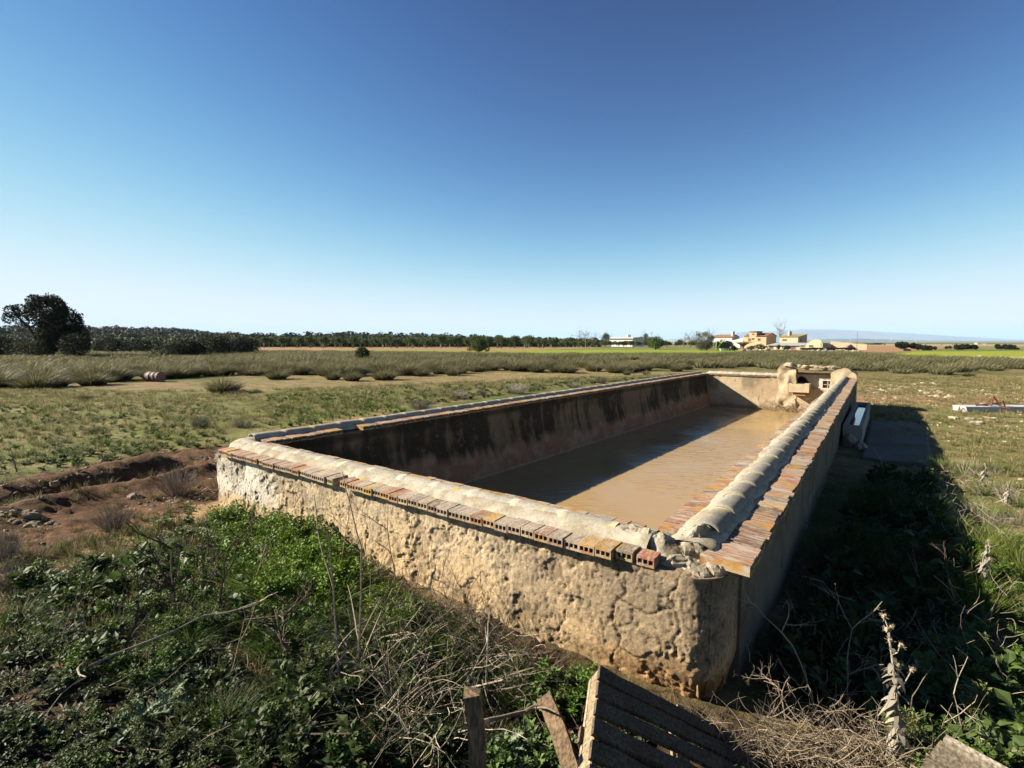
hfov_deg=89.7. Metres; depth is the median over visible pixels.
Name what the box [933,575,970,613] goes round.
dead plant
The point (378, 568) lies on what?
dead plant
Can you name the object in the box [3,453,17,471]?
dry weed
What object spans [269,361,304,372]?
tussock
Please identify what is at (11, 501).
tussock
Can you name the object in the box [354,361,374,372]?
tussock
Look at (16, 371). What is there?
tussock
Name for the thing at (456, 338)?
almond tree
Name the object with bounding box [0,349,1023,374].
tussock grass
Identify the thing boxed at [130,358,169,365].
tussock
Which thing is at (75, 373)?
tussock
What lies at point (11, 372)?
tussock
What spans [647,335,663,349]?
tree
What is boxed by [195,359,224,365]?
tussock
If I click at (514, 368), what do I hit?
tussock
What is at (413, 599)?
dead plant
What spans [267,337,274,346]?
almond tree
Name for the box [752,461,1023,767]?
leafy weeds
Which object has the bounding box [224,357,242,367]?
tussock
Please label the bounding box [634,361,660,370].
tussock
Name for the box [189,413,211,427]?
dry bush
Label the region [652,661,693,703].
dead plant
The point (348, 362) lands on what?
tussock
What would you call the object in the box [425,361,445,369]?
tussock
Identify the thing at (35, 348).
shrub
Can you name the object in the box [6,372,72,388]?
tussock
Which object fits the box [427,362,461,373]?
tussock
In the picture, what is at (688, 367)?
tussock
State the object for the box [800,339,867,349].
ruined barn
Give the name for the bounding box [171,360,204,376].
tussock
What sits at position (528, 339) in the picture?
almond tree
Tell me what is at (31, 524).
field stone
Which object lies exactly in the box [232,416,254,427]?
dry bush
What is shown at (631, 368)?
tussock
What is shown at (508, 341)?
almond tree
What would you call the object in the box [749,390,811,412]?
floating brushwood
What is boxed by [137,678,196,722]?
thistle
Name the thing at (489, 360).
tussock
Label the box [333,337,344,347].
almond tree
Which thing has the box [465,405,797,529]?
water
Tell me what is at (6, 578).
dry bush
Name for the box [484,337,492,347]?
almond tree
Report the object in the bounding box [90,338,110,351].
shrub
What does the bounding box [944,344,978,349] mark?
evergreen tree
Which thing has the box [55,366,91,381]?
tussock
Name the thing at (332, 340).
almond tree
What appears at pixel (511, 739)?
thistle
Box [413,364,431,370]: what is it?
tussock
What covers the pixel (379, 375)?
tussock
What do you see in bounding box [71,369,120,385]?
tussock
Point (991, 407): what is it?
concrete beam
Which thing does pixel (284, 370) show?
tussock
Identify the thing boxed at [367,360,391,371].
tussock
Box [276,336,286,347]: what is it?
almond tree
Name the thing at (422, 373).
tussock
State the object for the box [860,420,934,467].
concrete pad
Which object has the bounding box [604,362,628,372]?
tussock
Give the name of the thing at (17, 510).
field stone
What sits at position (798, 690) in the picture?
leaf litter
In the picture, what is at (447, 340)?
almond tree
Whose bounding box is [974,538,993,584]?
dead thistle
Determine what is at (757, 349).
dry stone wall
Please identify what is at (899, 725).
dead thistle
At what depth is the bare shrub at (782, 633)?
3.16 m
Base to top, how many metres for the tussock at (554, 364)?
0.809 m
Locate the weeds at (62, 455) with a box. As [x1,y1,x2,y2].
[0,375,660,544]
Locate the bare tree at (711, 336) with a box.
[689,327,717,344]
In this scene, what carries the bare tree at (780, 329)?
on the ground at (848, 465)
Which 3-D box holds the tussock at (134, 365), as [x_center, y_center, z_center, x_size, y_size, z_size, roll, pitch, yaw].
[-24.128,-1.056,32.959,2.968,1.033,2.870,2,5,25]
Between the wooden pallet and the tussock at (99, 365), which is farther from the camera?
the tussock at (99, 365)
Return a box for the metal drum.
[143,371,165,381]
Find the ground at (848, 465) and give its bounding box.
[0,333,1023,767]
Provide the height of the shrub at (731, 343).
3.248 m
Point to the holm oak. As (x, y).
(59, 313)
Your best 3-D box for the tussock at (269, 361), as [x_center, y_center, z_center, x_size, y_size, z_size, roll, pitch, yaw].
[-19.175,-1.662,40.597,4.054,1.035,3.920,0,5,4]
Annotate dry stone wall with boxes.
[739,347,861,351]
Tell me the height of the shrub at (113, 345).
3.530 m
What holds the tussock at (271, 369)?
on the ground at (848, 465)
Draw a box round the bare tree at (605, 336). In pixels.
[593,332,611,346]
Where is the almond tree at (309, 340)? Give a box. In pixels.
[304,335,316,347]
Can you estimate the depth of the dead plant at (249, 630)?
3.09 m
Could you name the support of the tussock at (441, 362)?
on the ground at (848, 465)
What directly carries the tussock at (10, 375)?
on the ground at (848, 465)
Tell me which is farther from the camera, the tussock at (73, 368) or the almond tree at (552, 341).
the almond tree at (552, 341)
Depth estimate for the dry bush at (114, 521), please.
5.83 m
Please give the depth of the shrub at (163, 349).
61.51 m
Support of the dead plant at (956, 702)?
on the ground at (848, 465)
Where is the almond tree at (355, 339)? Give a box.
[346,336,359,347]
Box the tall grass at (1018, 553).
[777,455,1023,667]
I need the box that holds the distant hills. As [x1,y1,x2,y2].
[807,339,1023,341]
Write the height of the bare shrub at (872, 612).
0.751 m
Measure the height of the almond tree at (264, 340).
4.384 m
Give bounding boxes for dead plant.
[40,559,103,653]
[226,600,297,680]
[247,517,276,599]
[261,494,339,679]
[273,468,300,516]
[327,495,354,566]
[336,474,417,586]
[342,471,391,670]
[357,548,409,600]
[360,617,420,718]
[399,564,424,641]
[485,633,488,704]
[496,639,530,707]
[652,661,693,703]
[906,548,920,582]
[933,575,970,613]
[944,649,995,744]
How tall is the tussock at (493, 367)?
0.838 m
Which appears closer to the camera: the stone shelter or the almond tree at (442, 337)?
the stone shelter
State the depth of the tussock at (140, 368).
32.37 m
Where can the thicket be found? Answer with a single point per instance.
(3, 340)
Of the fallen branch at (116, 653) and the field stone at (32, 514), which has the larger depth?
the field stone at (32, 514)
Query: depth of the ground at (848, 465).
7.56 m
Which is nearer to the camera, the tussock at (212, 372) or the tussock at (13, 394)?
the tussock at (13, 394)
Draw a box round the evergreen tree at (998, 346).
[994,344,1016,348]
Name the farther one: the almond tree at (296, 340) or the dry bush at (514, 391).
the almond tree at (296, 340)
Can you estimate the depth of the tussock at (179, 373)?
29.78 m
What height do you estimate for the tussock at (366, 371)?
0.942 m
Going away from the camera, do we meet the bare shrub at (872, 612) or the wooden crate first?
the wooden crate
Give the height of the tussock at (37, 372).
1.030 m
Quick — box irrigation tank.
[214,371,857,699]
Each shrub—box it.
[1,339,59,355]
[57,333,90,356]
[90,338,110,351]
[99,335,137,351]
[121,336,162,351]
[121,596,155,656]
[122,516,176,615]
[151,339,185,355]
[168,503,258,635]
[176,337,208,355]
[196,333,233,354]
[211,333,247,352]
[235,336,259,352]
[240,574,317,658]
[355,347,369,357]
[696,340,714,350]
[723,340,734,349]
[733,635,788,725]
[734,577,820,725]
[797,575,891,719]
[931,539,973,591]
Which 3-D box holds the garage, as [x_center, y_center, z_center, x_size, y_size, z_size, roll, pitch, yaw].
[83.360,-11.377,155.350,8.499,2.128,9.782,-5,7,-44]
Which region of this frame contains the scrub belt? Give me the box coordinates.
[12,337,600,351]
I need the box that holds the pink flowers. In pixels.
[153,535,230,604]
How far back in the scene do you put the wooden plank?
2.40 m
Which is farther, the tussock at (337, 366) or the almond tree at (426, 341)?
the almond tree at (426, 341)
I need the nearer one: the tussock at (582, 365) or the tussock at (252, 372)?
the tussock at (252, 372)
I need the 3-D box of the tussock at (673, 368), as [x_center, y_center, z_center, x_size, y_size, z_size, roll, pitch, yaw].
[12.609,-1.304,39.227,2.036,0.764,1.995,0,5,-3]
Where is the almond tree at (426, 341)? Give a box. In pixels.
[421,339,433,347]
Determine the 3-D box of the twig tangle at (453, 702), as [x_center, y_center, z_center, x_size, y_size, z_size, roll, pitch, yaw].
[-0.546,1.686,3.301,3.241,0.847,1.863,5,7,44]
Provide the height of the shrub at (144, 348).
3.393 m
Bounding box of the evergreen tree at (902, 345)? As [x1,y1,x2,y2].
[894,341,909,348]
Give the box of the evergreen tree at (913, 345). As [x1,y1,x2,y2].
[908,342,921,348]
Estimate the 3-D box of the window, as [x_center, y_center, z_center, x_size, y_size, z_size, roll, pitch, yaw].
[12.140,-0.008,19.589,0.770,0.420,0.090,3,6,36]
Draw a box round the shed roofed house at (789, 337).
[779,331,806,342]
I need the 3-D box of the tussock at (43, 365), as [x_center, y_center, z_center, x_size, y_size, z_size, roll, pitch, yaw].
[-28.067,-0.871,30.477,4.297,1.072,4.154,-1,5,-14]
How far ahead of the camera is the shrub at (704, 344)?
134.02 m
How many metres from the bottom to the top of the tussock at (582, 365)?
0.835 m
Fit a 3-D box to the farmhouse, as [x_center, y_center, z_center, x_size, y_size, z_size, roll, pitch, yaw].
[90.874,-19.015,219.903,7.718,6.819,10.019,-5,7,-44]
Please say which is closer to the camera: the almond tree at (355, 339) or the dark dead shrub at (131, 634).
the dark dead shrub at (131, 634)
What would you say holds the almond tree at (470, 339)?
on the ground at (848, 465)
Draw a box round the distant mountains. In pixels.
[659,329,1023,341]
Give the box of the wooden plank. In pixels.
[537,691,577,767]
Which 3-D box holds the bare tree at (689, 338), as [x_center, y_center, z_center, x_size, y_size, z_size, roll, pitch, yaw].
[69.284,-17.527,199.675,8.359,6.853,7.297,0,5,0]
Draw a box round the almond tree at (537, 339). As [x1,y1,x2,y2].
[532,337,545,347]
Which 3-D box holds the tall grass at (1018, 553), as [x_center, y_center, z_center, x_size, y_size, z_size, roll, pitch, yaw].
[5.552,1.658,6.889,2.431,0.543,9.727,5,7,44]
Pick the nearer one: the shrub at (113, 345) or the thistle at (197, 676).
the thistle at (197, 676)
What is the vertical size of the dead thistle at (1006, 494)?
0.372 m
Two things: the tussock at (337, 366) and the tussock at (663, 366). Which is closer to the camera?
the tussock at (337, 366)
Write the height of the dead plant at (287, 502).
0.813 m
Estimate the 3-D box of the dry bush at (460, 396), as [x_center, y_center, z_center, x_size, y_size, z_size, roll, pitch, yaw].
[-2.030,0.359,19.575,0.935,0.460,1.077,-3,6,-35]
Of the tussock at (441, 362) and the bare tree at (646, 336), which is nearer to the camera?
the tussock at (441, 362)
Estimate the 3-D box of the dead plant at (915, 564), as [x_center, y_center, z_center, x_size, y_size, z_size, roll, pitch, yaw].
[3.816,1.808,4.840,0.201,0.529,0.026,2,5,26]
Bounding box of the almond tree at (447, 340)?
[443,338,450,344]
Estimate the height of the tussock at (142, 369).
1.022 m
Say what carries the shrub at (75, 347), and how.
on the ground at (848, 465)
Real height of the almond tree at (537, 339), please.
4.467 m
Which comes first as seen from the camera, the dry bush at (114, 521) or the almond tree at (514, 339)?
the dry bush at (114, 521)
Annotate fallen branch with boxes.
[39,592,276,716]
[219,713,362,744]
[428,607,536,716]
[484,703,555,723]
[791,715,836,720]
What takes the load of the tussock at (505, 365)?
on the ground at (848, 465)
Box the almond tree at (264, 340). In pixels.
[260,336,270,347]
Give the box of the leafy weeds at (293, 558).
[0,499,707,767]
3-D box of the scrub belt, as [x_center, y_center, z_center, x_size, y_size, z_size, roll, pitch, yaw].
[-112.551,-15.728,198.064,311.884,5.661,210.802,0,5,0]
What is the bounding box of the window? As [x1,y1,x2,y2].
[819,378,829,388]
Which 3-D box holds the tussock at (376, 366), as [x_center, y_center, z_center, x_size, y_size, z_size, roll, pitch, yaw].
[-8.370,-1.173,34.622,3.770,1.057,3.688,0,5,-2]
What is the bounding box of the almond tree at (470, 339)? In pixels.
[466,335,477,343]
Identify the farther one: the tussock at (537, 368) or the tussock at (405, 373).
the tussock at (537, 368)
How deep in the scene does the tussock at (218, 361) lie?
39.35 m
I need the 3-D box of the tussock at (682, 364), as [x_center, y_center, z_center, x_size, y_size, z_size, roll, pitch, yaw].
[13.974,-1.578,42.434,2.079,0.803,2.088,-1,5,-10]
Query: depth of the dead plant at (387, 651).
2.94 m
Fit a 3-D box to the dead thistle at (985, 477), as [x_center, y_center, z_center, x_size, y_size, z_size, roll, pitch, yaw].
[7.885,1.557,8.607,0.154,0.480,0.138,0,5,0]
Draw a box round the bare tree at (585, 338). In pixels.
[570,327,596,346]
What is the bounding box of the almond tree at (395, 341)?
[391,338,399,347]
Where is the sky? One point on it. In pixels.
(669, 169)
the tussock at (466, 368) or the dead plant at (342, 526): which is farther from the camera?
the tussock at (466, 368)
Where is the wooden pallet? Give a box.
[577,665,760,767]
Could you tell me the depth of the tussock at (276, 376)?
28.84 m
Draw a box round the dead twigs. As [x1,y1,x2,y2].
[0,462,1023,767]
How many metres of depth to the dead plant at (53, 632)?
3.36 m
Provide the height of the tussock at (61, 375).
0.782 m
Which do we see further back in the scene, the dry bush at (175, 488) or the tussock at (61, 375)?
the tussock at (61, 375)
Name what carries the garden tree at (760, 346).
on the ground at (848, 465)
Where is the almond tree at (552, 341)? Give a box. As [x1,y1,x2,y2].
[548,339,556,347]
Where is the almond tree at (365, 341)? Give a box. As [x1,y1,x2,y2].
[361,338,368,344]
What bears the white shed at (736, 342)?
on the ground at (848, 465)
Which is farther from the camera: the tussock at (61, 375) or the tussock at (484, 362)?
the tussock at (484, 362)
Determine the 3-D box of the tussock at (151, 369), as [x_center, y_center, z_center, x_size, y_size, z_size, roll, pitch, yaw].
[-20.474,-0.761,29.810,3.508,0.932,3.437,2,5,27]
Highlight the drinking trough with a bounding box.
[842,402,869,441]
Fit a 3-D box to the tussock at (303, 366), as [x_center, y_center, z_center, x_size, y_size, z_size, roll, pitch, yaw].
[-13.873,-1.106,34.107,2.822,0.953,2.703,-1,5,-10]
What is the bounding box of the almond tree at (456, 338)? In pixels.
[452,335,462,347]
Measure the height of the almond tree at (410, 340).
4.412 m
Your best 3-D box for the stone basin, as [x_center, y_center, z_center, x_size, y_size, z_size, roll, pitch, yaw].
[11.104,0.206,19.851,0.670,0.450,0.580,3,6,36]
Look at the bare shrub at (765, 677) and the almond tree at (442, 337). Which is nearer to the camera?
the bare shrub at (765, 677)
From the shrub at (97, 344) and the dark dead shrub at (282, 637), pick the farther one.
the shrub at (97, 344)
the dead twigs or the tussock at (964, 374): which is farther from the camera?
the tussock at (964, 374)
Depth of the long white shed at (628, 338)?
243.27 m
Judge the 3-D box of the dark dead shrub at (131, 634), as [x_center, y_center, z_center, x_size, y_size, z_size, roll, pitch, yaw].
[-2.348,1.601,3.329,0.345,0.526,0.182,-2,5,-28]
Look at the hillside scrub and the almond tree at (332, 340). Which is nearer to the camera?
the almond tree at (332, 340)
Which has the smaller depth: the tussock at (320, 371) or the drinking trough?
the drinking trough
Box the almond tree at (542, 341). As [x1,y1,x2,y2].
[538,338,548,347]
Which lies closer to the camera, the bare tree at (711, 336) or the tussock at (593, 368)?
the tussock at (593, 368)
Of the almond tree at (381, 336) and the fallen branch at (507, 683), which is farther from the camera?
the almond tree at (381, 336)
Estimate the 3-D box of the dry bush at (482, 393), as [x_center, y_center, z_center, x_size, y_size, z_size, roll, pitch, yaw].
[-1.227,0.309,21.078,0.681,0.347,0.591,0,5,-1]
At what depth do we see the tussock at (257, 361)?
39.14 m
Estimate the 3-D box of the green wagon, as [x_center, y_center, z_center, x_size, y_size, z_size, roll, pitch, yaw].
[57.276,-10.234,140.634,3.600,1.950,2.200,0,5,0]
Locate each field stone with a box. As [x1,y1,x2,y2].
[10,508,22,513]
[20,509,41,518]
[25,520,42,527]
[49,480,59,486]
[127,493,140,499]
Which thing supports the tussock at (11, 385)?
on the ground at (848, 465)
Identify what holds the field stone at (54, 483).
on the ground at (848, 465)
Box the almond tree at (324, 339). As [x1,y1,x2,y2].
[318,336,327,347]
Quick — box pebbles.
[0,371,1023,753]
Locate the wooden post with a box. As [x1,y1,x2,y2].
[463,685,485,767]
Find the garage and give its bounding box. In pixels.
[766,343,806,349]
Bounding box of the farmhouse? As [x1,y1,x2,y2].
[714,331,739,342]
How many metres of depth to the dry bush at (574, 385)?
25.00 m
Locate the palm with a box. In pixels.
[732,340,753,348]
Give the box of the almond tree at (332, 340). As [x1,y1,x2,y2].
[329,336,336,347]
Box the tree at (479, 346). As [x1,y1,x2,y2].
[467,336,489,351]
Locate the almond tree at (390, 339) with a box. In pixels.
[386,334,394,347]
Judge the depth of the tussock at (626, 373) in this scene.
35.00 m
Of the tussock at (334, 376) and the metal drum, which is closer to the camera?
the metal drum
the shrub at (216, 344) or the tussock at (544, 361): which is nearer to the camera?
the tussock at (544, 361)
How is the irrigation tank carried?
on the ground at (848, 465)
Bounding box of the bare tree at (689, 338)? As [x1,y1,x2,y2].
[682,330,694,347]
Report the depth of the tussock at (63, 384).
24.11 m
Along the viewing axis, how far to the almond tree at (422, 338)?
195.44 m
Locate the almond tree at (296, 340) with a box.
[291,337,303,347]
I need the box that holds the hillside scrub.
[0,325,493,341]
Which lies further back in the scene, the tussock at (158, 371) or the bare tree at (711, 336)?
the bare tree at (711, 336)
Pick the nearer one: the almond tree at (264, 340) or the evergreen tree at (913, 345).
the evergreen tree at (913, 345)
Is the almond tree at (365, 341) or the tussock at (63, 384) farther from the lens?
the almond tree at (365, 341)
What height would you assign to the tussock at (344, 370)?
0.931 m
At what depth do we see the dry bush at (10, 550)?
4.93 m
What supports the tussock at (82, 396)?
on the ground at (848, 465)
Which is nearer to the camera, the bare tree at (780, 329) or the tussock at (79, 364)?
the tussock at (79, 364)
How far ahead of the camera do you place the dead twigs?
3.23 m
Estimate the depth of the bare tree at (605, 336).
224.55 m
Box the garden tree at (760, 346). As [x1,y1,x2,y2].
[755,343,765,349]
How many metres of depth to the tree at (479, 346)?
94.57 m
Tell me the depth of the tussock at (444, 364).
39.10 m
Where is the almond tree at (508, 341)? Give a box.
[506,337,511,347]
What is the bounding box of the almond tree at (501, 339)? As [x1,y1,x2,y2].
[496,335,505,347]
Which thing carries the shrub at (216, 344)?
on the ground at (848, 465)
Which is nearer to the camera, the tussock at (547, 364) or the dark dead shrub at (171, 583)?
the dark dead shrub at (171, 583)
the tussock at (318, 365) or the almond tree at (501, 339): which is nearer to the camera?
the tussock at (318, 365)
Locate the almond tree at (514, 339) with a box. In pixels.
[510,335,520,347]
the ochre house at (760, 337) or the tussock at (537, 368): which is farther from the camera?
the ochre house at (760, 337)
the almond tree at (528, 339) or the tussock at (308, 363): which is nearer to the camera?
the tussock at (308, 363)
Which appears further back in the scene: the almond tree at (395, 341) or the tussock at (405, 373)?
the almond tree at (395, 341)
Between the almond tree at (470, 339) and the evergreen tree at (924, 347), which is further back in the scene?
the almond tree at (470, 339)
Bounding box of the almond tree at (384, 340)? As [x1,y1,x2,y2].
[378,337,388,347]
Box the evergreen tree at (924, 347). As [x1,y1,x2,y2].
[915,345,936,349]
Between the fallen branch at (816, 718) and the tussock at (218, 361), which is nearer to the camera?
the fallen branch at (816, 718)
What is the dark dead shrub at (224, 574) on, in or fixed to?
on the ground at (848, 465)
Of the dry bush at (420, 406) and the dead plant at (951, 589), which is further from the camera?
the dry bush at (420, 406)
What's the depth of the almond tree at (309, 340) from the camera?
190.03 m
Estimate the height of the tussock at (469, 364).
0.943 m
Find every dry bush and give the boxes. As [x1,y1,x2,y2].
[0,526,24,560]
[0,550,28,591]
[90,498,134,530]
[147,463,197,496]
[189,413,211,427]
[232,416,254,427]
[407,399,436,409]
[450,389,470,399]
[477,389,488,394]
[506,379,528,393]
[568,383,580,386]
[595,378,608,383]
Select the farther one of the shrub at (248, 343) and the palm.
the palm
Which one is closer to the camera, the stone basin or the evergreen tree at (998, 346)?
the stone basin
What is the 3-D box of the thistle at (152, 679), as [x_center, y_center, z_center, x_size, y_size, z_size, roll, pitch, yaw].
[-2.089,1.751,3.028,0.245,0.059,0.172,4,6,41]
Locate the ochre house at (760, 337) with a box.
[740,331,776,347]
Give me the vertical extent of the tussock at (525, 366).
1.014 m
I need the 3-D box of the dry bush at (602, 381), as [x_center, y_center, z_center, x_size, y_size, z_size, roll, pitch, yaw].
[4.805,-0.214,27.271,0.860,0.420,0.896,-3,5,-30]
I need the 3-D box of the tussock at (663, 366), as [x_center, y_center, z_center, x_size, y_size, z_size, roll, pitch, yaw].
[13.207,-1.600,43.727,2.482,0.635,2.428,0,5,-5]
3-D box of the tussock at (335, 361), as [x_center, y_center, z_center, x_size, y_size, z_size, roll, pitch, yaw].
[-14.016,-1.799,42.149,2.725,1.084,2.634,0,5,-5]
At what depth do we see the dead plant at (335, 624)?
3.16 m
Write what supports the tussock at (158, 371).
on the ground at (848, 465)
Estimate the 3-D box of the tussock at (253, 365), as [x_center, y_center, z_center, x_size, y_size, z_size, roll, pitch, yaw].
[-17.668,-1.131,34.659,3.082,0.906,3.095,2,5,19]
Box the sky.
[0,0,1023,340]
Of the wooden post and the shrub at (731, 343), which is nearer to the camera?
the wooden post
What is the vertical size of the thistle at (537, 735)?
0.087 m
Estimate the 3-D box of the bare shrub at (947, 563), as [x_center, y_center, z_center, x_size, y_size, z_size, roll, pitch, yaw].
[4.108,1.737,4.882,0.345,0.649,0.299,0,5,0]
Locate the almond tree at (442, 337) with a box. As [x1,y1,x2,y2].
[435,334,446,347]
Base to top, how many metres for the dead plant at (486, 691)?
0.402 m
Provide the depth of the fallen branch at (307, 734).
2.60 m
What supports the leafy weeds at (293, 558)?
on the ground at (848, 465)
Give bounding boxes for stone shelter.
[776,362,857,410]
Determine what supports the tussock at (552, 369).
on the ground at (848, 465)
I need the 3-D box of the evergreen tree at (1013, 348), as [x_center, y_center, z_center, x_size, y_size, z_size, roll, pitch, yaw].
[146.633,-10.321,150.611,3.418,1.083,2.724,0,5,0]
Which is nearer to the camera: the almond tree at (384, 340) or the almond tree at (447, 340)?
the almond tree at (384, 340)
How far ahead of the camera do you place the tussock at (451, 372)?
32.88 m
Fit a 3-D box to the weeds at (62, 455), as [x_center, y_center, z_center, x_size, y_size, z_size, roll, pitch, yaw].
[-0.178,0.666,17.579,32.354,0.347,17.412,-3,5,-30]
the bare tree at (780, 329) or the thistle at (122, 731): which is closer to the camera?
the thistle at (122, 731)
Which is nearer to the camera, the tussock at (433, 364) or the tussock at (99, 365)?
the tussock at (99, 365)
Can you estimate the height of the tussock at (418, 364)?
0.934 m
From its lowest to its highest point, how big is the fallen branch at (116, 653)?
0.408 m
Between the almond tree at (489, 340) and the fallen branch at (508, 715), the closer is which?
the fallen branch at (508, 715)
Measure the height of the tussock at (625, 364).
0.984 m
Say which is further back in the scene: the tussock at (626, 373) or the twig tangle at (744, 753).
the tussock at (626, 373)
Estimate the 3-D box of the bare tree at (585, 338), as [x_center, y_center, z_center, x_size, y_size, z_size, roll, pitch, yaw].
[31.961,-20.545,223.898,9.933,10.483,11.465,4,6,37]
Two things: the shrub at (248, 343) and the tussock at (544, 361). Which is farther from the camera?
the shrub at (248, 343)
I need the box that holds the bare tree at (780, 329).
[773,317,787,342]
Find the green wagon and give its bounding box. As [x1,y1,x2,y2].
[714,343,729,349]
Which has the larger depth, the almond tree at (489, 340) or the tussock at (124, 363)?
the almond tree at (489, 340)
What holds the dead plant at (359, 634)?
on the ground at (848, 465)
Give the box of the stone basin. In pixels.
[789,383,810,395]
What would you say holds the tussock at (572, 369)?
on the ground at (848, 465)
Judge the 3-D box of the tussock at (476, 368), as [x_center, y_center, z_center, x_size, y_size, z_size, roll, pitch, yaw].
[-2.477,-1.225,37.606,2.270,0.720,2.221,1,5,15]
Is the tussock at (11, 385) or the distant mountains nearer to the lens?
the tussock at (11, 385)
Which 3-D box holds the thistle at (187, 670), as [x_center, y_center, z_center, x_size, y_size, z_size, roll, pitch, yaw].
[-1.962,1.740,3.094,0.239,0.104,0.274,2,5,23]
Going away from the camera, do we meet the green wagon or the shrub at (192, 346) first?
the shrub at (192, 346)
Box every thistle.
[102,693,177,749]
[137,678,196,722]
[139,669,176,699]
[156,662,210,689]
[191,669,227,686]
[486,729,525,763]
[516,733,546,756]
[878,612,916,767]
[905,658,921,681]
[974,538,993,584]
[978,463,988,486]
[1002,483,1014,504]
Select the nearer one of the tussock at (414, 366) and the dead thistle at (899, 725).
the dead thistle at (899, 725)
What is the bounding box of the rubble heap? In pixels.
[842,434,867,449]
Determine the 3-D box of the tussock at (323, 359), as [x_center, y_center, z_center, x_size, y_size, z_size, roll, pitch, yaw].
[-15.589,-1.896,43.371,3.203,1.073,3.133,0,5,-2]
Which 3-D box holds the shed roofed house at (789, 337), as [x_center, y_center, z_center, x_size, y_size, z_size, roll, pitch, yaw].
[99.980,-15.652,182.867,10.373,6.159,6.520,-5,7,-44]
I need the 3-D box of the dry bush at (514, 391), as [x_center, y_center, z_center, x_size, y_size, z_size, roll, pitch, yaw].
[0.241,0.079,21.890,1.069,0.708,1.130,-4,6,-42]
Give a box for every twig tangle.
[260,547,696,767]
[655,674,956,767]
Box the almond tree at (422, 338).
[419,337,430,347]
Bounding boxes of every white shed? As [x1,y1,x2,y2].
[609,335,643,346]
[730,338,742,347]
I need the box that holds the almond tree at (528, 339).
[524,334,533,343]
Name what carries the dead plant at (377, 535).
on the ground at (848, 465)
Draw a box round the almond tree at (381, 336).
[376,334,387,347]
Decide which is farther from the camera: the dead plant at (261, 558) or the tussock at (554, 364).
the tussock at (554, 364)
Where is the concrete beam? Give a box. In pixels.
[953,396,1023,411]
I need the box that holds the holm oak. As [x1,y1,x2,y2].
[0,292,90,355]
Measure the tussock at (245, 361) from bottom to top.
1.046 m
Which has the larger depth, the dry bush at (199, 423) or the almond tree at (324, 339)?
the almond tree at (324, 339)
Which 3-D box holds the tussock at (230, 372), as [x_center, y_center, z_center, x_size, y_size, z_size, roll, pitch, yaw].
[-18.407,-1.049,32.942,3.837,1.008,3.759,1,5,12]
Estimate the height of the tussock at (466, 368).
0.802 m
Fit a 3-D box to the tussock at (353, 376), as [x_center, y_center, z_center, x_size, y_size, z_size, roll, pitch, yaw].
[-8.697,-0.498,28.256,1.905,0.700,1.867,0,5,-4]
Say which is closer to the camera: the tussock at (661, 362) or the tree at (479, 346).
the tussock at (661, 362)
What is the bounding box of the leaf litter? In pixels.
[0,549,1023,767]
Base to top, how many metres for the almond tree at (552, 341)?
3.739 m
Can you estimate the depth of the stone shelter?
19.99 m
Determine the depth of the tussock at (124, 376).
27.56 m
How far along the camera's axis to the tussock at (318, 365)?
36.07 m
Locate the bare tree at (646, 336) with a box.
[640,331,658,347]
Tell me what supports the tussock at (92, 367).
on the ground at (848, 465)
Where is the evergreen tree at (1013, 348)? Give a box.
[1004,347,1019,349]
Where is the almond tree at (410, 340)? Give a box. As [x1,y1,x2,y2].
[407,337,418,347]
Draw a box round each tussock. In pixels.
[0,366,36,376]
[0,368,27,375]
[0,368,33,387]
[0,375,15,387]
[0,494,31,505]
[1,363,77,378]
[2,392,19,397]
[6,361,72,372]
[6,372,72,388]
[21,358,54,367]
[26,370,69,378]
[35,371,76,386]
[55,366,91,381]
[61,363,83,371]
[63,364,142,377]
[65,360,92,366]
[66,362,119,372]
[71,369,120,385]
[73,392,94,400]
[76,362,104,368]
[81,363,146,381]
[94,360,136,365]
[107,361,148,373]
[119,360,143,371]
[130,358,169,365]
[130,364,177,378]
[135,362,163,372]
[139,368,173,377]
[159,363,199,378]
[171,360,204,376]
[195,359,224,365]
[198,364,230,376]
[201,358,238,364]
[201,375,251,393]
[202,360,249,375]
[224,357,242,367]
[231,358,259,365]
[235,362,263,373]
[237,365,273,375]
[239,357,274,366]
[252,357,287,364]
[259,367,294,379]
[264,362,290,372]
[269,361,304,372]
[278,366,295,374]
[284,363,316,374]
[287,361,316,371]
[292,359,322,365]
[308,361,330,372]
[312,362,350,375]
[313,355,333,363]
[323,369,343,379]
[324,362,363,375]
[327,361,350,369]
[329,356,346,365]
[334,362,378,375]
[339,371,365,380]
[340,358,368,366]
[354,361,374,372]
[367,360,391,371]
[369,359,411,373]
[370,367,402,379]
[374,362,388,372]
[384,361,431,374]
[386,362,419,375]
[402,361,432,366]
[411,367,433,375]
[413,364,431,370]
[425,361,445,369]
[427,357,456,364]
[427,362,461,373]
[432,360,457,369]
[444,366,465,375]
[447,364,473,373]
[454,360,481,370]
[468,363,487,371]
[474,357,493,366]
[477,357,504,364]
[483,361,502,370]
[500,358,520,369]
[506,360,534,371]
[517,360,536,371]
[526,362,548,372]
[530,357,552,364]
[541,362,557,368]
[547,364,568,372]
[548,360,573,367]
[549,362,582,372]
[576,360,591,367]
[581,362,606,371]
[602,360,640,368]
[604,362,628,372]
[607,362,638,371]
[622,370,631,374]
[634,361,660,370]
[654,360,671,367]
[658,362,675,368]
[667,363,685,371]
[670,361,689,368]
[685,364,695,369]
[961,371,976,376]
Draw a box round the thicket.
[0,334,32,354]

